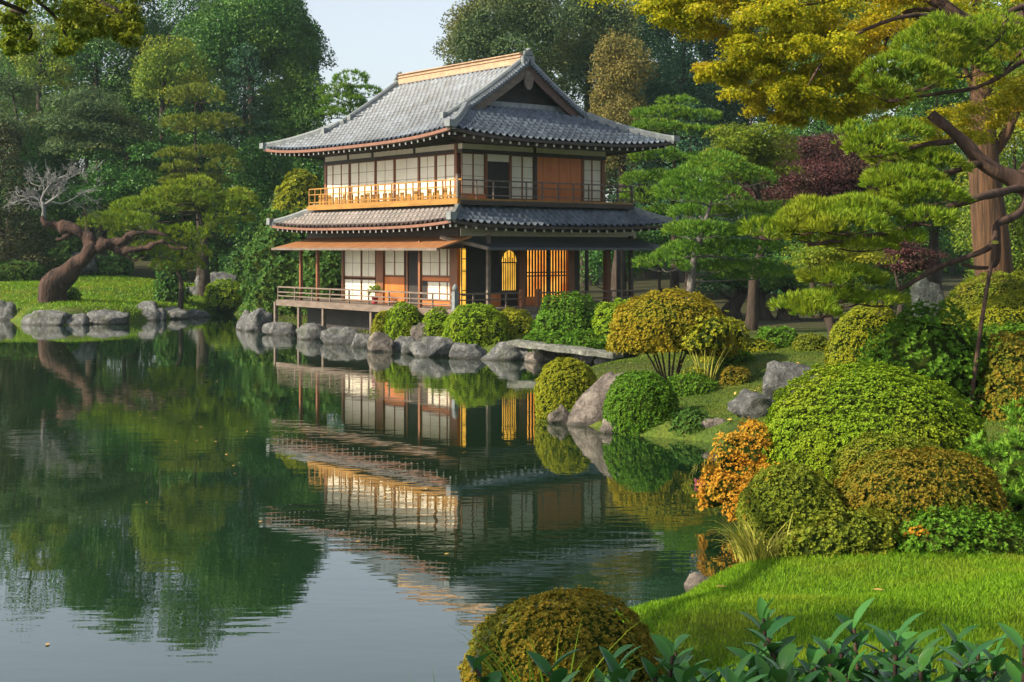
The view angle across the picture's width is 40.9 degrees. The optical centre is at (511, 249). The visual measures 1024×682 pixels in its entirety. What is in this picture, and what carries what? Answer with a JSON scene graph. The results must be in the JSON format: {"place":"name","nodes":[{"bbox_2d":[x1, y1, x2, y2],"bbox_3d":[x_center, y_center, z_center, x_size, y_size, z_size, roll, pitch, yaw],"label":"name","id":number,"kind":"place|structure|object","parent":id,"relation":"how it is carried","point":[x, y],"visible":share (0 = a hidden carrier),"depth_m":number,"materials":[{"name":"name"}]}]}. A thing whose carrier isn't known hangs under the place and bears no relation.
{"place":"outdoors","nodes":[
{"label":"outdoors","id":0,"kind":"place"},
{"bbox_2d":[0,313,742,681],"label":"pond water","id":1,"kind":"structure","parent":0,"point":[142,543],"depth_m":21.27,"materials":[{"name":"green liquid"}]},
{"bbox_2d":[0,0,1022,236],"label":"sky","id":2,"kind":"structure","parent":0,"point":[384,38],"materials":[{"name":"white"}]},
{"bbox_2d":[0,257,1023,681],"bbox_3d":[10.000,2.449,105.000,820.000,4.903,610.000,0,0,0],"label":"ground","id":3,"kind":"structure","parent":0,"point":[802,325],"depth_m":34.68,"materials":[{"name":"plant"}]},
{"bbox_2d":[0,258,47,281],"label":"hedge","id":4,"kind":"object","parent":3,"relation":"on","point":[18,271],"visible":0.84,"depth_m":90.89,"materials":[{"name":"green plant"}]},
{"bbox_2d":[0,72,55,256],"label":"broadleaf tree","id":5,"kind":"object","parent":3,"relation":"on","point":[6,85],"visible":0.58,"depth_m":107.49,"materials":[{"name":"green plant"}]},
{"bbox_2d":[0,121,59,270],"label":"cedar tree","id":6,"kind":"object","parent":3,"relation":"on","point":[26,230],"visible":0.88,"depth_m":94.42,"materials":[{"name":"green plant"}]},
{"bbox_2d":[0,0,74,209],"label":"broadleaf tree","id":7,"kind":"object","parent":3,"relation":"on","point":[14,72],"visible":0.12,"depth_m":126.25,"materials":[{"name":"green plant"}]},
{"bbox_2d":[10,21,81,248],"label":"broadleaf tree","id":8,"kind":"object","parent":3,"relation":"on","point":[30,70],"visible":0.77,"depth_m":113.39,"materials":[{"name":"green plant"}]},
{"bbox_2d":[0,117,102,255],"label":"broadleaf tree","id":9,"kind":"object","parent":3,"relation":"on","point":[56,212],"visible":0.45,"depth_m":102.26,"materials":[{"name":"green plant"}]},
{"bbox_2d":[0,0,151,58],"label":"overhanging tree","id":10,"kind":"object","parent":3,"relation":"on","point":[79,23],"visible":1,"depth_m":14.66,"materials":[{"name":"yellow plant"}]},
{"bbox_2d":[26,83,155,275],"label":"layered tree","id":11,"kind":"object","parent":3,"relation":"on","point":[100,133],"visible":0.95,"depth_m":98.41,"materials":[{"name":"green plant"}]},
{"bbox_2d":[2,156,187,303],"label":"bare tree","id":12,"kind":"object","parent":3,"relation":"on","point":[56,284],"visible":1,"depth_m":77.76,"materials":[{"name":"brown plant"}]},
{"bbox_2d":[42,0,158,259],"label":"broadleaf tree","id":13,"kind":"object","parent":3,"relation":"on","point":[79,63],"visible":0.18,"depth_m":120.73,"materials":[{"name":"green plant"}]},
{"bbox_2d":[86,254,134,277],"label":"hedge","id":14,"kind":"object","parent":3,"relation":"on","point":[110,267],"visible":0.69,"depth_m":96.52,"materials":[{"name":"green plant"}]},
{"bbox_2d":[50,135,187,275],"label":"layered tree","id":15,"kind":"object","parent":3,"relation":"on","point":[130,178],"visible":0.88,"depth_m":96.83,"materials":[{"name":"green plant"}]},
{"bbox_2d":[77,0,164,258],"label":"broadleaf tree","id":16,"kind":"object","parent":3,"relation":"on","point":[153,8],"visible":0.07,"depth_m":125.97,"materials":[{"name":"green plant"}]},
{"bbox_2d":[0,274,251,317],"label":"bank grass","id":17,"kind":"structure","parent":3,"relation":"on","point":[104,284],"depth_m":84.36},
{"bbox_2d":[75,210,213,308],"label":"pine tree","id":18,"kind":"object","parent":3,"relation":"on","point":[180,256],"depth_m":79.55,"materials":[{"name":"green plant"}]},
{"bbox_2d":[152,258,192,303],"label":"bush","id":19,"kind":"object","parent":3,"relation":"on","point":[167,290],"visible":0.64,"depth_m":83.45,"materials":[{"name":"green plant"}]},
{"bbox_2d":[129,33,217,278],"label":"broadleaf tree","id":20,"kind":"object","parent":3,"relation":"on","point":[151,83],"visible":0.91,"depth_m":103.03,"materials":[{"name":"green plant"}]},
{"bbox_2d":[91,173,262,296],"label":"pine tree","id":21,"kind":"object","parent":3,"relation":"on","point":[194,199],"depth_m":87.47,"materials":[{"name":"green plant"}]},
{"bbox_2d":[138,102,234,279],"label":"tree","id":22,"kind":"object","parent":3,"relation":"on","point":[183,139],"visible":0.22,"depth_m":102.07,"materials":[{"name":"green plant"}]},
{"bbox_2d":[152,81,245,282],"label":"pine tree","id":23,"kind":"object","parent":3,"relation":"on","point":[204,118],"depth_m":94.26,"materials":[{"name":"green plant"}]},
{"bbox_2d":[122,0,287,258],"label":"broadleaf tree","id":24,"kind":"object","parent":3,"relation":"on","point":[210,107],"visible":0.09,"depth_m":122.29,"materials":[{"name":"green plant"}]},
{"bbox_2d":[203,278,247,308],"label":"clipped bush","id":25,"kind":"object","parent":3,"relation":"on","point":[225,294],"visible":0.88,"depth_m":85.14,"materials":[{"name":"green plant"}]},
{"bbox_2d":[185,43,279,247],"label":"conifer tree","id":26,"kind":"object","parent":3,"relation":"on","point":[243,114],"visible":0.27,"depth_m":105.56,"materials":[{"name":"green plant"}]},
{"bbox_2d":[177,0,337,136],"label":"broadleaf tree","id":27,"kind":"object","parent":3,"relation":"on","point":[227,25],"visible":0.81,"depth_m":109.08,"materials":[{"name":"green plant"}]},
{"bbox_2d":[211,132,309,255],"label":"broadleaf tree","id":28,"kind":"object","parent":3,"relation":"on","point":[262,174],"visible":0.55,"depth_m":96.58,"materials":[{"name":"green plant"}]},
{"bbox_2d":[237,205,310,315],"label":"bush","id":29,"kind":"object","parent":3,"relation":"on","point":[272,271],"visible":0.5,"depth_m":72.37,"materials":[{"name":"green plant"}]},
{"bbox_2d":[232,52,332,192],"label":"broadleaf tree","id":30,"kind":"object","parent":3,"relation":"on","point":[303,107],"visible":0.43,"depth_m":107.00,"materials":[{"name":"green plant"}]},
{"bbox_2d":[270,168,322,218],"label":"tree","id":31,"kind":"object","parent":3,"relation":"on","point":[295,193],"visible":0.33,"depth_m":77.13,"materials":[{"name":"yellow plant"}]},
{"bbox_2d":[294,250,346,314],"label":"bush","id":32,"kind":"object","parent":3,"relation":"on","point":[330,268],"visible":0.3,"depth_m":69.92,"materials":[{"name":"green plant"}]},
{"bbox_2d":[313,68,382,118],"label":"tree","id":33,"kind":"object","parent":3,"relation":"on","point":[349,92],"depth_m":90.96,"materials":[{"name":"green plant"}]},
{"bbox_2d":[384,301,424,339],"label":"clipped bush","id":34,"kind":"object","parent":3,"relation":"on","point":[402,320],"visible":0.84,"depth_m":55.48,"materials":[{"name":"green plant"}]},
{"bbox_2d":[409,336,454,356],"bbox_3d":[-2.943,3.755,51.358,1.854,1.033,0.789,0,0,0],"label":"rock","id":35,"kind":"object","parent":3,"relation":"on","point":[432,346],"visible":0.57,"depth_m":51.13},
{"bbox_2d":[259,48,679,333],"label":"teahouse","id":36,"kind":"structure","parent":3,"relation":"on","point":[450,188],"depth_m":58.83,"materials":[{"name":"tile"}]},
{"bbox_2d":[488,161,508,198],"bbox_3d":[-0.591,-2.865,57.082,1.124,1.570,0.030,0,0,-38],"label":"open doorway","id":37,"kind":"structure","parent":36,"relation":"in","point":[496,170],"depth_m":57.09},
{"bbox_2d":[499,250,518,291],"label":"arched window","id":38,"kind":"structure","parent":36,"relation":"in","point":[509,260],"depth_m":57.68,"materials":[{"name":"yellow wood"}]},
{"bbox_2d":[441,302,509,346],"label":"clipped bush","id":39,"kind":"object","parent":3,"relation":"on","point":[481,325],"visible":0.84,"depth_m":51.36,"materials":[{"name":"green plant"}]},
{"bbox_2d":[430,0,579,90],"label":"broadleaf tree","id":40,"kind":"object","parent":3,"relation":"on","point":[484,27],"visible":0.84,"depth_m":101.58,"materials":[{"name":"green plant"}]},
{"bbox_2d":[0,5,1022,276],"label":"distant woods","id":41,"kind":"object","parent":3,"relation":"on","point":[950,251],"visible":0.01,"depth_m":131.92,"materials":[{"name":"green plant"}]},
{"bbox_2d":[494,305,534,339],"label":"clipped bush","id":42,"kind":"object","parent":3,"relation":"on","point":[520,321],"visible":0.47,"depth_m":52.18,"materials":[{"name":"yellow plant"}]},
{"bbox_2d":[456,585,664,681],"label":"clipped bush","id":43,"kind":"object","parent":3,"relation":"on","point":[541,627],"visible":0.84,"depth_m":10.62,"materials":[{"name":"green plant"}]},
{"bbox_2d":[534,357,596,418],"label":"clipped bush","id":44,"kind":"object","parent":3,"relation":"on","point":[566,382],"visible":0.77,"depth_m":32.47,"materials":[{"name":"yellow plant"}]},
{"bbox_2d":[530,290,600,337],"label":"bush","id":45,"kind":"object","parent":3,"relation":"on","point":[568,315],"visible":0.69,"depth_m":50.27,"materials":[{"name":"green plant"}]},
{"bbox_2d":[522,328,610,352],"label":"bush","id":46,"kind":"object","parent":3,"relation":"on","point":[571,337],"visible":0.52,"depth_m":48.16,"materials":[{"name":"green plant"}]},
{"bbox_2d":[535,0,649,285],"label":"broadleaf tree","id":47,"kind":"object","parent":3,"relation":"on","point":[589,33],"visible":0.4,"depth_m":109.77,"materials":[{"name":"green plant"}]},
{"bbox_2d":[566,371,623,425],"bbox_3d":[1.871,3.808,31.408,1.625,2.056,0.760,0,0,0],"label":"rock","id":48,"kind":"object","parent":3,"relation":"on","point":[586,410],"visible":0.38,"depth_m":31.22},
{"bbox_2d":[594,357,615,364],"bbox_3d":[3.218,3.909,46.930,0.764,0.700,0.469,0,0,-15],"label":"rock","id":49,"kind":"object","parent":3,"relation":"on","point":[598,360],"visible":0.18,"depth_m":46.78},
{"bbox_2d":[507,339,623,358],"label":"stone bridge","id":50,"kind":"structure","parent":49,"relation":"on","point":[558,348],"depth_m":46.95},
{"bbox_2d":[580,231,648,288],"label":"broadleaf tree","id":51,"kind":"object","parent":3,"relation":"on","point":[597,255],"visible":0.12,"depth_m":90.43,"materials":[{"name":"green plant"}]},
{"bbox_2d":[466,633,779,681],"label":"broadleaf shrub","id":52,"kind":"object","parent":3,"relation":"on","point":[619,674],"visible":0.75,"depth_m":3.50,"materials":[{"name":"green plant"}]},
{"bbox_2d":[586,28,662,300],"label":"broadleaf tree","id":53,"kind":"object","parent":3,"relation":"on","point":[624,69],"visible":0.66,"depth_m":87.39,"materials":[{"name":"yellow plant"}]},
{"bbox_2d":[601,370,680,435],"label":"clipped bush","id":54,"kind":"object","parent":3,"relation":"on","point":[638,402],"visible":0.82,"depth_m":29.70,"materials":[{"name":"green plant"}]},
{"bbox_2d":[597,0,699,278],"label":"broadleaf tree","id":55,"kind":"object","parent":3,"relation":"on","point":[651,275],"visible":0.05,"depth_m":123.22,"materials":[{"name":"green plant"}]},
{"bbox_2d":[615,93,725,296],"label":"pine tree","id":56,"kind":"object","parent":3,"relation":"on","point":[665,126],"depth_m":71.41,"materials":[{"name":"green plant"}]},
{"bbox_2d":[605,286,740,380],"bbox_3d":[4.071,2.236,34.985,3.437,2.664,2.861,0,0,0],"label":"umbrella bush","id":57,"kind":"object","parent":3,"relation":"on","point":[651,322],"visible":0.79,"depth_m":34.07,"materials":[{"name":"yellow plant"}]},
{"bbox_2d":[562,643,797,681],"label":"broadleaf shrub","id":58,"kind":"object","parent":3,"relation":"on","point":[784,671],"visible":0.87,"depth_m":3.26,"materials":[{"name":"green plant"}]},
{"bbox_2d":[630,0,748,282],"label":"broadleaf tree","id":59,"kind":"object","parent":3,"relation":"on","point":[685,85],"visible":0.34,"depth_m":114.89,"materials":[{"name":"green plant"}]},
{"bbox_2d":[668,405,713,436],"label":"bush","id":60,"kind":"object","parent":3,"relation":"on","point":[685,420],"visible":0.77,"depth_m":29.05,"materials":[{"name":"green plant"}]},
{"bbox_2d":[642,99,743,290],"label":"conifer tree","id":61,"kind":"object","parent":3,"relation":"on","point":[690,145],"visible":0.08,"depth_m":99.75,"materials":[{"name":"green plant"}]},
{"bbox_2d":[667,371,719,396],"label":"bush","id":62,"kind":"object","parent":3,"relation":"on","point":[682,387],"visible":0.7,"depth_m":32.80,"materials":[{"name":"green plant"}]},
{"bbox_2d":[527,648,868,681],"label":"broadleaf shrub","id":63,"kind":"object","parent":3,"relation":"on","point":[546,668],"visible":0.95,"depth_m":3.35,"materials":[{"name":"green plant"}]},
{"bbox_2d":[676,307,736,381],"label":"slender shrub","id":64,"kind":"object","parent":3,"relation":"on","point":[713,327],"visible":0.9,"depth_m":33.31,"materials":[{"name":"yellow plant"}]},
{"bbox_2d":[630,147,804,298],"bbox_3d":[7.728,-0.234,51.407,6.967,7.281,5.244,0,0,0],"label":"pine tree","id":65,"kind":"object","parent":3,"relation":"on","point":[701,243],"depth_m":50.73,"materials":[{"name":"green plant"}]},
{"bbox_2d":[697,253,764,319],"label":"shade tree","id":66,"kind":"object","parent":3,"relation":"on","point":[733,306],"visible":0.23,"depth_m":65.68,"materials":[{"name":"green plant"}]},
{"bbox_2d":[691,417,780,522],"bbox_3d":[3.292,3.181,19.813,1.410,1.388,1.956,0,0,0],"label":"azalea","id":67,"kind":"object","parent":3,"relation":"on","point":[730,473],"visible":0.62,"depth_m":19.91,"materials":[{"name":"orange plant"}]},
{"bbox_2d":[692,0,795,254],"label":"broadleaf tree","id":68,"kind":"object","parent":3,"relation":"on","point":[762,118],"visible":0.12,"depth_m":118.83,"materials":[{"name":"green plant"}]},
{"bbox_2d":[694,135,795,299],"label":"conifer tree","id":69,"kind":"object","parent":3,"relation":"on","point":[740,237],"visible":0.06,"depth_m":91.55,"materials":[{"name":"green plant"}]},
{"bbox_2d":[727,388,772,418],"bbox_3d":[5.021,3.269,28.904,0.991,0.655,0.635,0,0,0],"label":"rock","id":70,"kind":"object","parent":3,"relation":"on","point":[745,403],"visible":0.82,"depth_m":28.64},
{"bbox_2d":[699,118,805,330],"bbox_3d":[9.645,-0.943,55.172,4.350,9.010,4.754,0,0,0],"label":"pine tree","id":71,"kind":"object","parent":3,"relation":"on","point":[755,148],"visible":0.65,"depth_m":54.61,"materials":[{"name":"green plant"}]},
{"bbox_2d":[709,506,806,562],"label":"sedge clump","id":72,"kind":"object","parent":3,"relation":"on","point":[748,547],"visible":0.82,"depth_m":15.46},
{"bbox_2d":[725,252,793,319],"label":"shade tree","id":73,"kind":"object","parent":3,"relation":"on","point":[765,313],"visible":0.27,"depth_m":65.59,"materials":[{"name":"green plant"}]},
{"bbox_2d":[734,457,846,561],"bbox_3d":[3.338,3.144,16.286,1.417,1.349,1.282,0,0,0],"label":"clipped bush","id":74,"kind":"object","parent":3,"relation":"on","point":[775,499],"visible":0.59,"depth_m":15.95,"materials":[{"name":"green plant"}]},
{"bbox_2d":[759,255,821,320],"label":"shade tree","id":75,"kind":"object","parent":3,"relation":"on","point":[783,314],"visible":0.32,"depth_m":65.45,"materials":[{"name":"green plant"}]},
{"bbox_2d":[762,360,822,406],"bbox_3d":[6.184,2.941,29.749,1.581,1.058,0.779,0,0,0],"label":"rock","id":76,"kind":"object","parent":3,"relation":"on","point":[777,375],"visible":0.42,"depth_m":29.54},
{"bbox_2d":[571,342,1023,442],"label":"moss grass","id":77,"kind":"structure","parent":3,"relation":"on","point":[688,356],"depth_m":35.30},
{"bbox_2d":[581,0,1023,147],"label":"yellow maple","id":78,"kind":"object","parent":3,"relation":"on","point":[806,30],"visible":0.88,"depth_m":27.94,"materials":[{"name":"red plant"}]},
{"bbox_2d":[755,618,856,681],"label":"broadleaf shrub","id":79,"kind":"object","parent":3,"relation":"on","point":[830,658],"visible":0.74,"depth_m":3.42,"materials":[{"name":"green plant"}]},
{"bbox_2d":[613,513,1023,681],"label":"lawn grass","id":80,"kind":"structure","parent":3,"relation":"on","point":[992,574],"depth_m":12.51,"materials":[{"name":"plant"}]},
{"bbox_2d":[725,131,915,320],"bbox_3d":[14.914,-0.992,65.729,9.154,9.488,8.820,0,0,0],"label":"maple tree","id":81,"kind":"object","parent":3,"relation":"on","point":[829,167],"visible":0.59,"depth_m":63.72,"materials":[{"name":"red plant"}]},
{"bbox_2d":[750,0,892,145],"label":"broadleaf tree","id":82,"kind":"object","parent":3,"relation":"on","point":[817,126],"visible":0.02,"depth_m":105.17,"materials":[{"name":"green plant"}]},
{"bbox_2d":[698,609,954,681],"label":"broadleaf shrub","id":83,"kind":"object","parent":3,"relation":"on","point":[847,659],"visible":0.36,"depth_m":3.60,"materials":[{"name":"green plant"}]},
{"bbox_2d":[654,596,1005,681],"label":"broadleaf shrub","id":84,"kind":"object","parent":3,"relation":"on","point":[763,611],"visible":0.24,"depth_m":3.75,"materials":[{"name":"green plant"}]},
{"bbox_2d":[781,237,903,351],"bbox_3d":[8.507,1.299,35.989,3.085,3.480,3.170,0,0,0],"label":"maple tree","id":85,"kind":"object","parent":3,"relation":"on","point":[814,255],"visible":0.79,"depth_m":35.44,"materials":[{"name":"green plant"}]},
{"bbox_2d":[778,499,909,559],"bbox_3d":[3.766,3.230,15.297,1.624,0.920,0.804,0,0,0],"label":"bush","id":86,"kind":"object","parent":3,"relation":"on","point":[861,535],"visible":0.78,"depth_m":15.14,"materials":[{"name":"green plant"}]},
{"bbox_2d":[716,597,998,681],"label":"broadleaf shrub","id":87,"kind":"object","parent":3,"relation":"on","point":[900,652],"visible":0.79,"depth_m":3.40,"materials":[{"name":"green plant"}]},
{"bbox_2d":[764,646,953,681],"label":"broadleaf shrub","id":88,"kind":"object","parent":3,"relation":"on","point":[925,656],"visible":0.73,"depth_m":3.28,"materials":[{"name":"green plant"}]},
{"bbox_2d":[823,302,897,379],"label":"clipped bush","id":89,"kind":"object","parent":3,"relation":"on","point":[850,337],"visible":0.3,"depth_m":27.11,"materials":[{"name":"yellow plant"}]},
{"bbox_2d":[754,360,988,483],"bbox_3d":[5.292,2.746,20.523,3.752,2.173,3.034,0,0,0],"label":"clipped bush","id":90,"kind":"object","parent":3,"relation":"on","point":[819,422],"visible":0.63,"depth_m":19.73,"materials":[{"name":"green plant"}]},
{"bbox_2d":[737,3,1023,318],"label":"leaning pine","id":91,"kind":"object","parent":3,"relation":"on","point":[817,214],"visible":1,"depth_m":25.07,"materials":[{"name":"green plant"}]},
{"bbox_2d":[827,429,950,502],"bbox_3d":[4.962,3.043,17.697,1.788,1.422,1.461,0,0,0],"label":"clipped bush","id":92,"kind":"object","parent":3,"relation":"on","point":[862,449],"visible":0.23,"depth_m":17.56,"materials":[{"name":"green plant"}]},
{"bbox_2d":[834,110,952,307],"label":"broadleaf tree","id":93,"kind":"object","parent":3,"relation":"on","point":[892,283],"visible":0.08,"depth_m":76.77,"materials":[{"name":"green plant"}]},
{"bbox_2d":[797,623,1018,681],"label":"broadleaf shrub","id":94,"kind":"object","parent":3,"relation":"on","point":[997,663],"visible":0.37,"depth_m":3.73,"materials":[{"name":"green plant"}]},
{"bbox_2d":[874,237,950,319],"bbox_3d":[14.205,1.327,50.133,2.936,3.775,3.430,0,0,-37],"label":"maple tree","id":95,"kind":"object","parent":3,"relation":"on","point":[916,261],"visible":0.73,"depth_m":49.27,"materials":[{"name":"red plant"}]},
{"bbox_2d":[829,445,1012,529],"bbox_3d":[4.867,3.054,16.391,2.188,1.396,1.854,0,0,0],"label":"clipped bush","id":96,"kind":"object","parent":3,"relation":"on","point":[901,487],"visible":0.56,"depth_m":15.94,"materials":[{"name":"yellow plant"}]},
{"bbox_2d":[855,294,995,419],"bbox_3d":[7.606,2.189,25.492,3.169,2.754,2.325,0,0,0],"label":"bush","id":97,"kind":"object","parent":3,"relation":"on","point":[932,346],"visible":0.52,"depth_m":24.97,"materials":[{"name":"green plant"}]},
{"bbox_2d":[881,37,971,286],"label":"broadleaf tree","id":98,"kind":"object","parent":3,"relation":"on","point":[935,277],"visible":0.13,"depth_m":69.40,"materials":[{"name":"green plant"}]},
{"bbox_2d":[910,277,944,316],"bbox_3d":[12.159,1.737,40.105,0.986,1.942,0.417,0,0,0],"label":"standing stone","id":99,"kind":"object","parent":3,"relation":"on","point":[925,288],"visible":0.39,"depth_m":40.05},
{"bbox_2d":[855,0,1023,282],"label":"fibrous tree","id":100,"kind":"object","parent":3,"relation":"on","point":[986,214],"visible":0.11,"depth_m":39.63,"materials":[{"name":"brown plant"}]},
{"bbox_2d":[862,622,1023,681],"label":"broadleaf shrub","id":101,"kind":"object","parent":3,"relation":"on","point":[1015,673],"visible":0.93,"depth_m":3.38,"materials":[{"name":"green plant"}]},
{"bbox_2d":[893,501,1023,558],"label":"bush","id":102,"kind":"object","parent":3,"relation":"on","point":[966,534],"visible":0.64,"depth_m":15.06,"materials":[{"name":"green plant"}]},
{"bbox_2d":[940,270,1023,325],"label":"clipped bush","id":103,"kind":"object","parent":3,"relation":"on","point":[969,297],"visible":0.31,"depth_m":33.47,"materials":[{"name":"green plant"}]},
{"bbox_2d":[967,237,998,420],"bbox_3d":[8.505,1.490,24.835,0.620,3.435,0.130,0,0,-3],"label":"support pole","id":104,"kind":"object","parent":3,"relation":"on","point":[994,242],"visible":0.91,"depth_m":24.80,"materials":[{"name":"brown wood"}]},
{"bbox_2d":[947,64,1023,285],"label":"broadleaf tree","id":105,"kind":"object","parent":3,"relation":"on","point":[1016,231],"visible":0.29,"depth_m":59.84,"materials":[{"name":"green plant"}]},
{"bbox_2d":[954,396,1023,517],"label":"conifer shrub","id":106,"kind":"object","parent":3,"relation":"on","point":[1004,463],"visible":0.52,"depth_m":17.43,"materials":[{"name":"green plant"}]},
{"bbox_2d":[962,289,1023,336],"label":"clipped bush","id":107,"kind":"object","parent":3,"relation":"on","point":[1000,310],"visible":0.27,"depth_m":30.53,"materials":[{"name":"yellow plant"}]},
{"bbox_2d":[978,330,1023,420],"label":"clipped bush","id":108,"kind":"object","parent":3,"relation":"on","point":[1007,376],"visible":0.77,"depth_m":24.61,"materials":[{"name":"yellow plant"}]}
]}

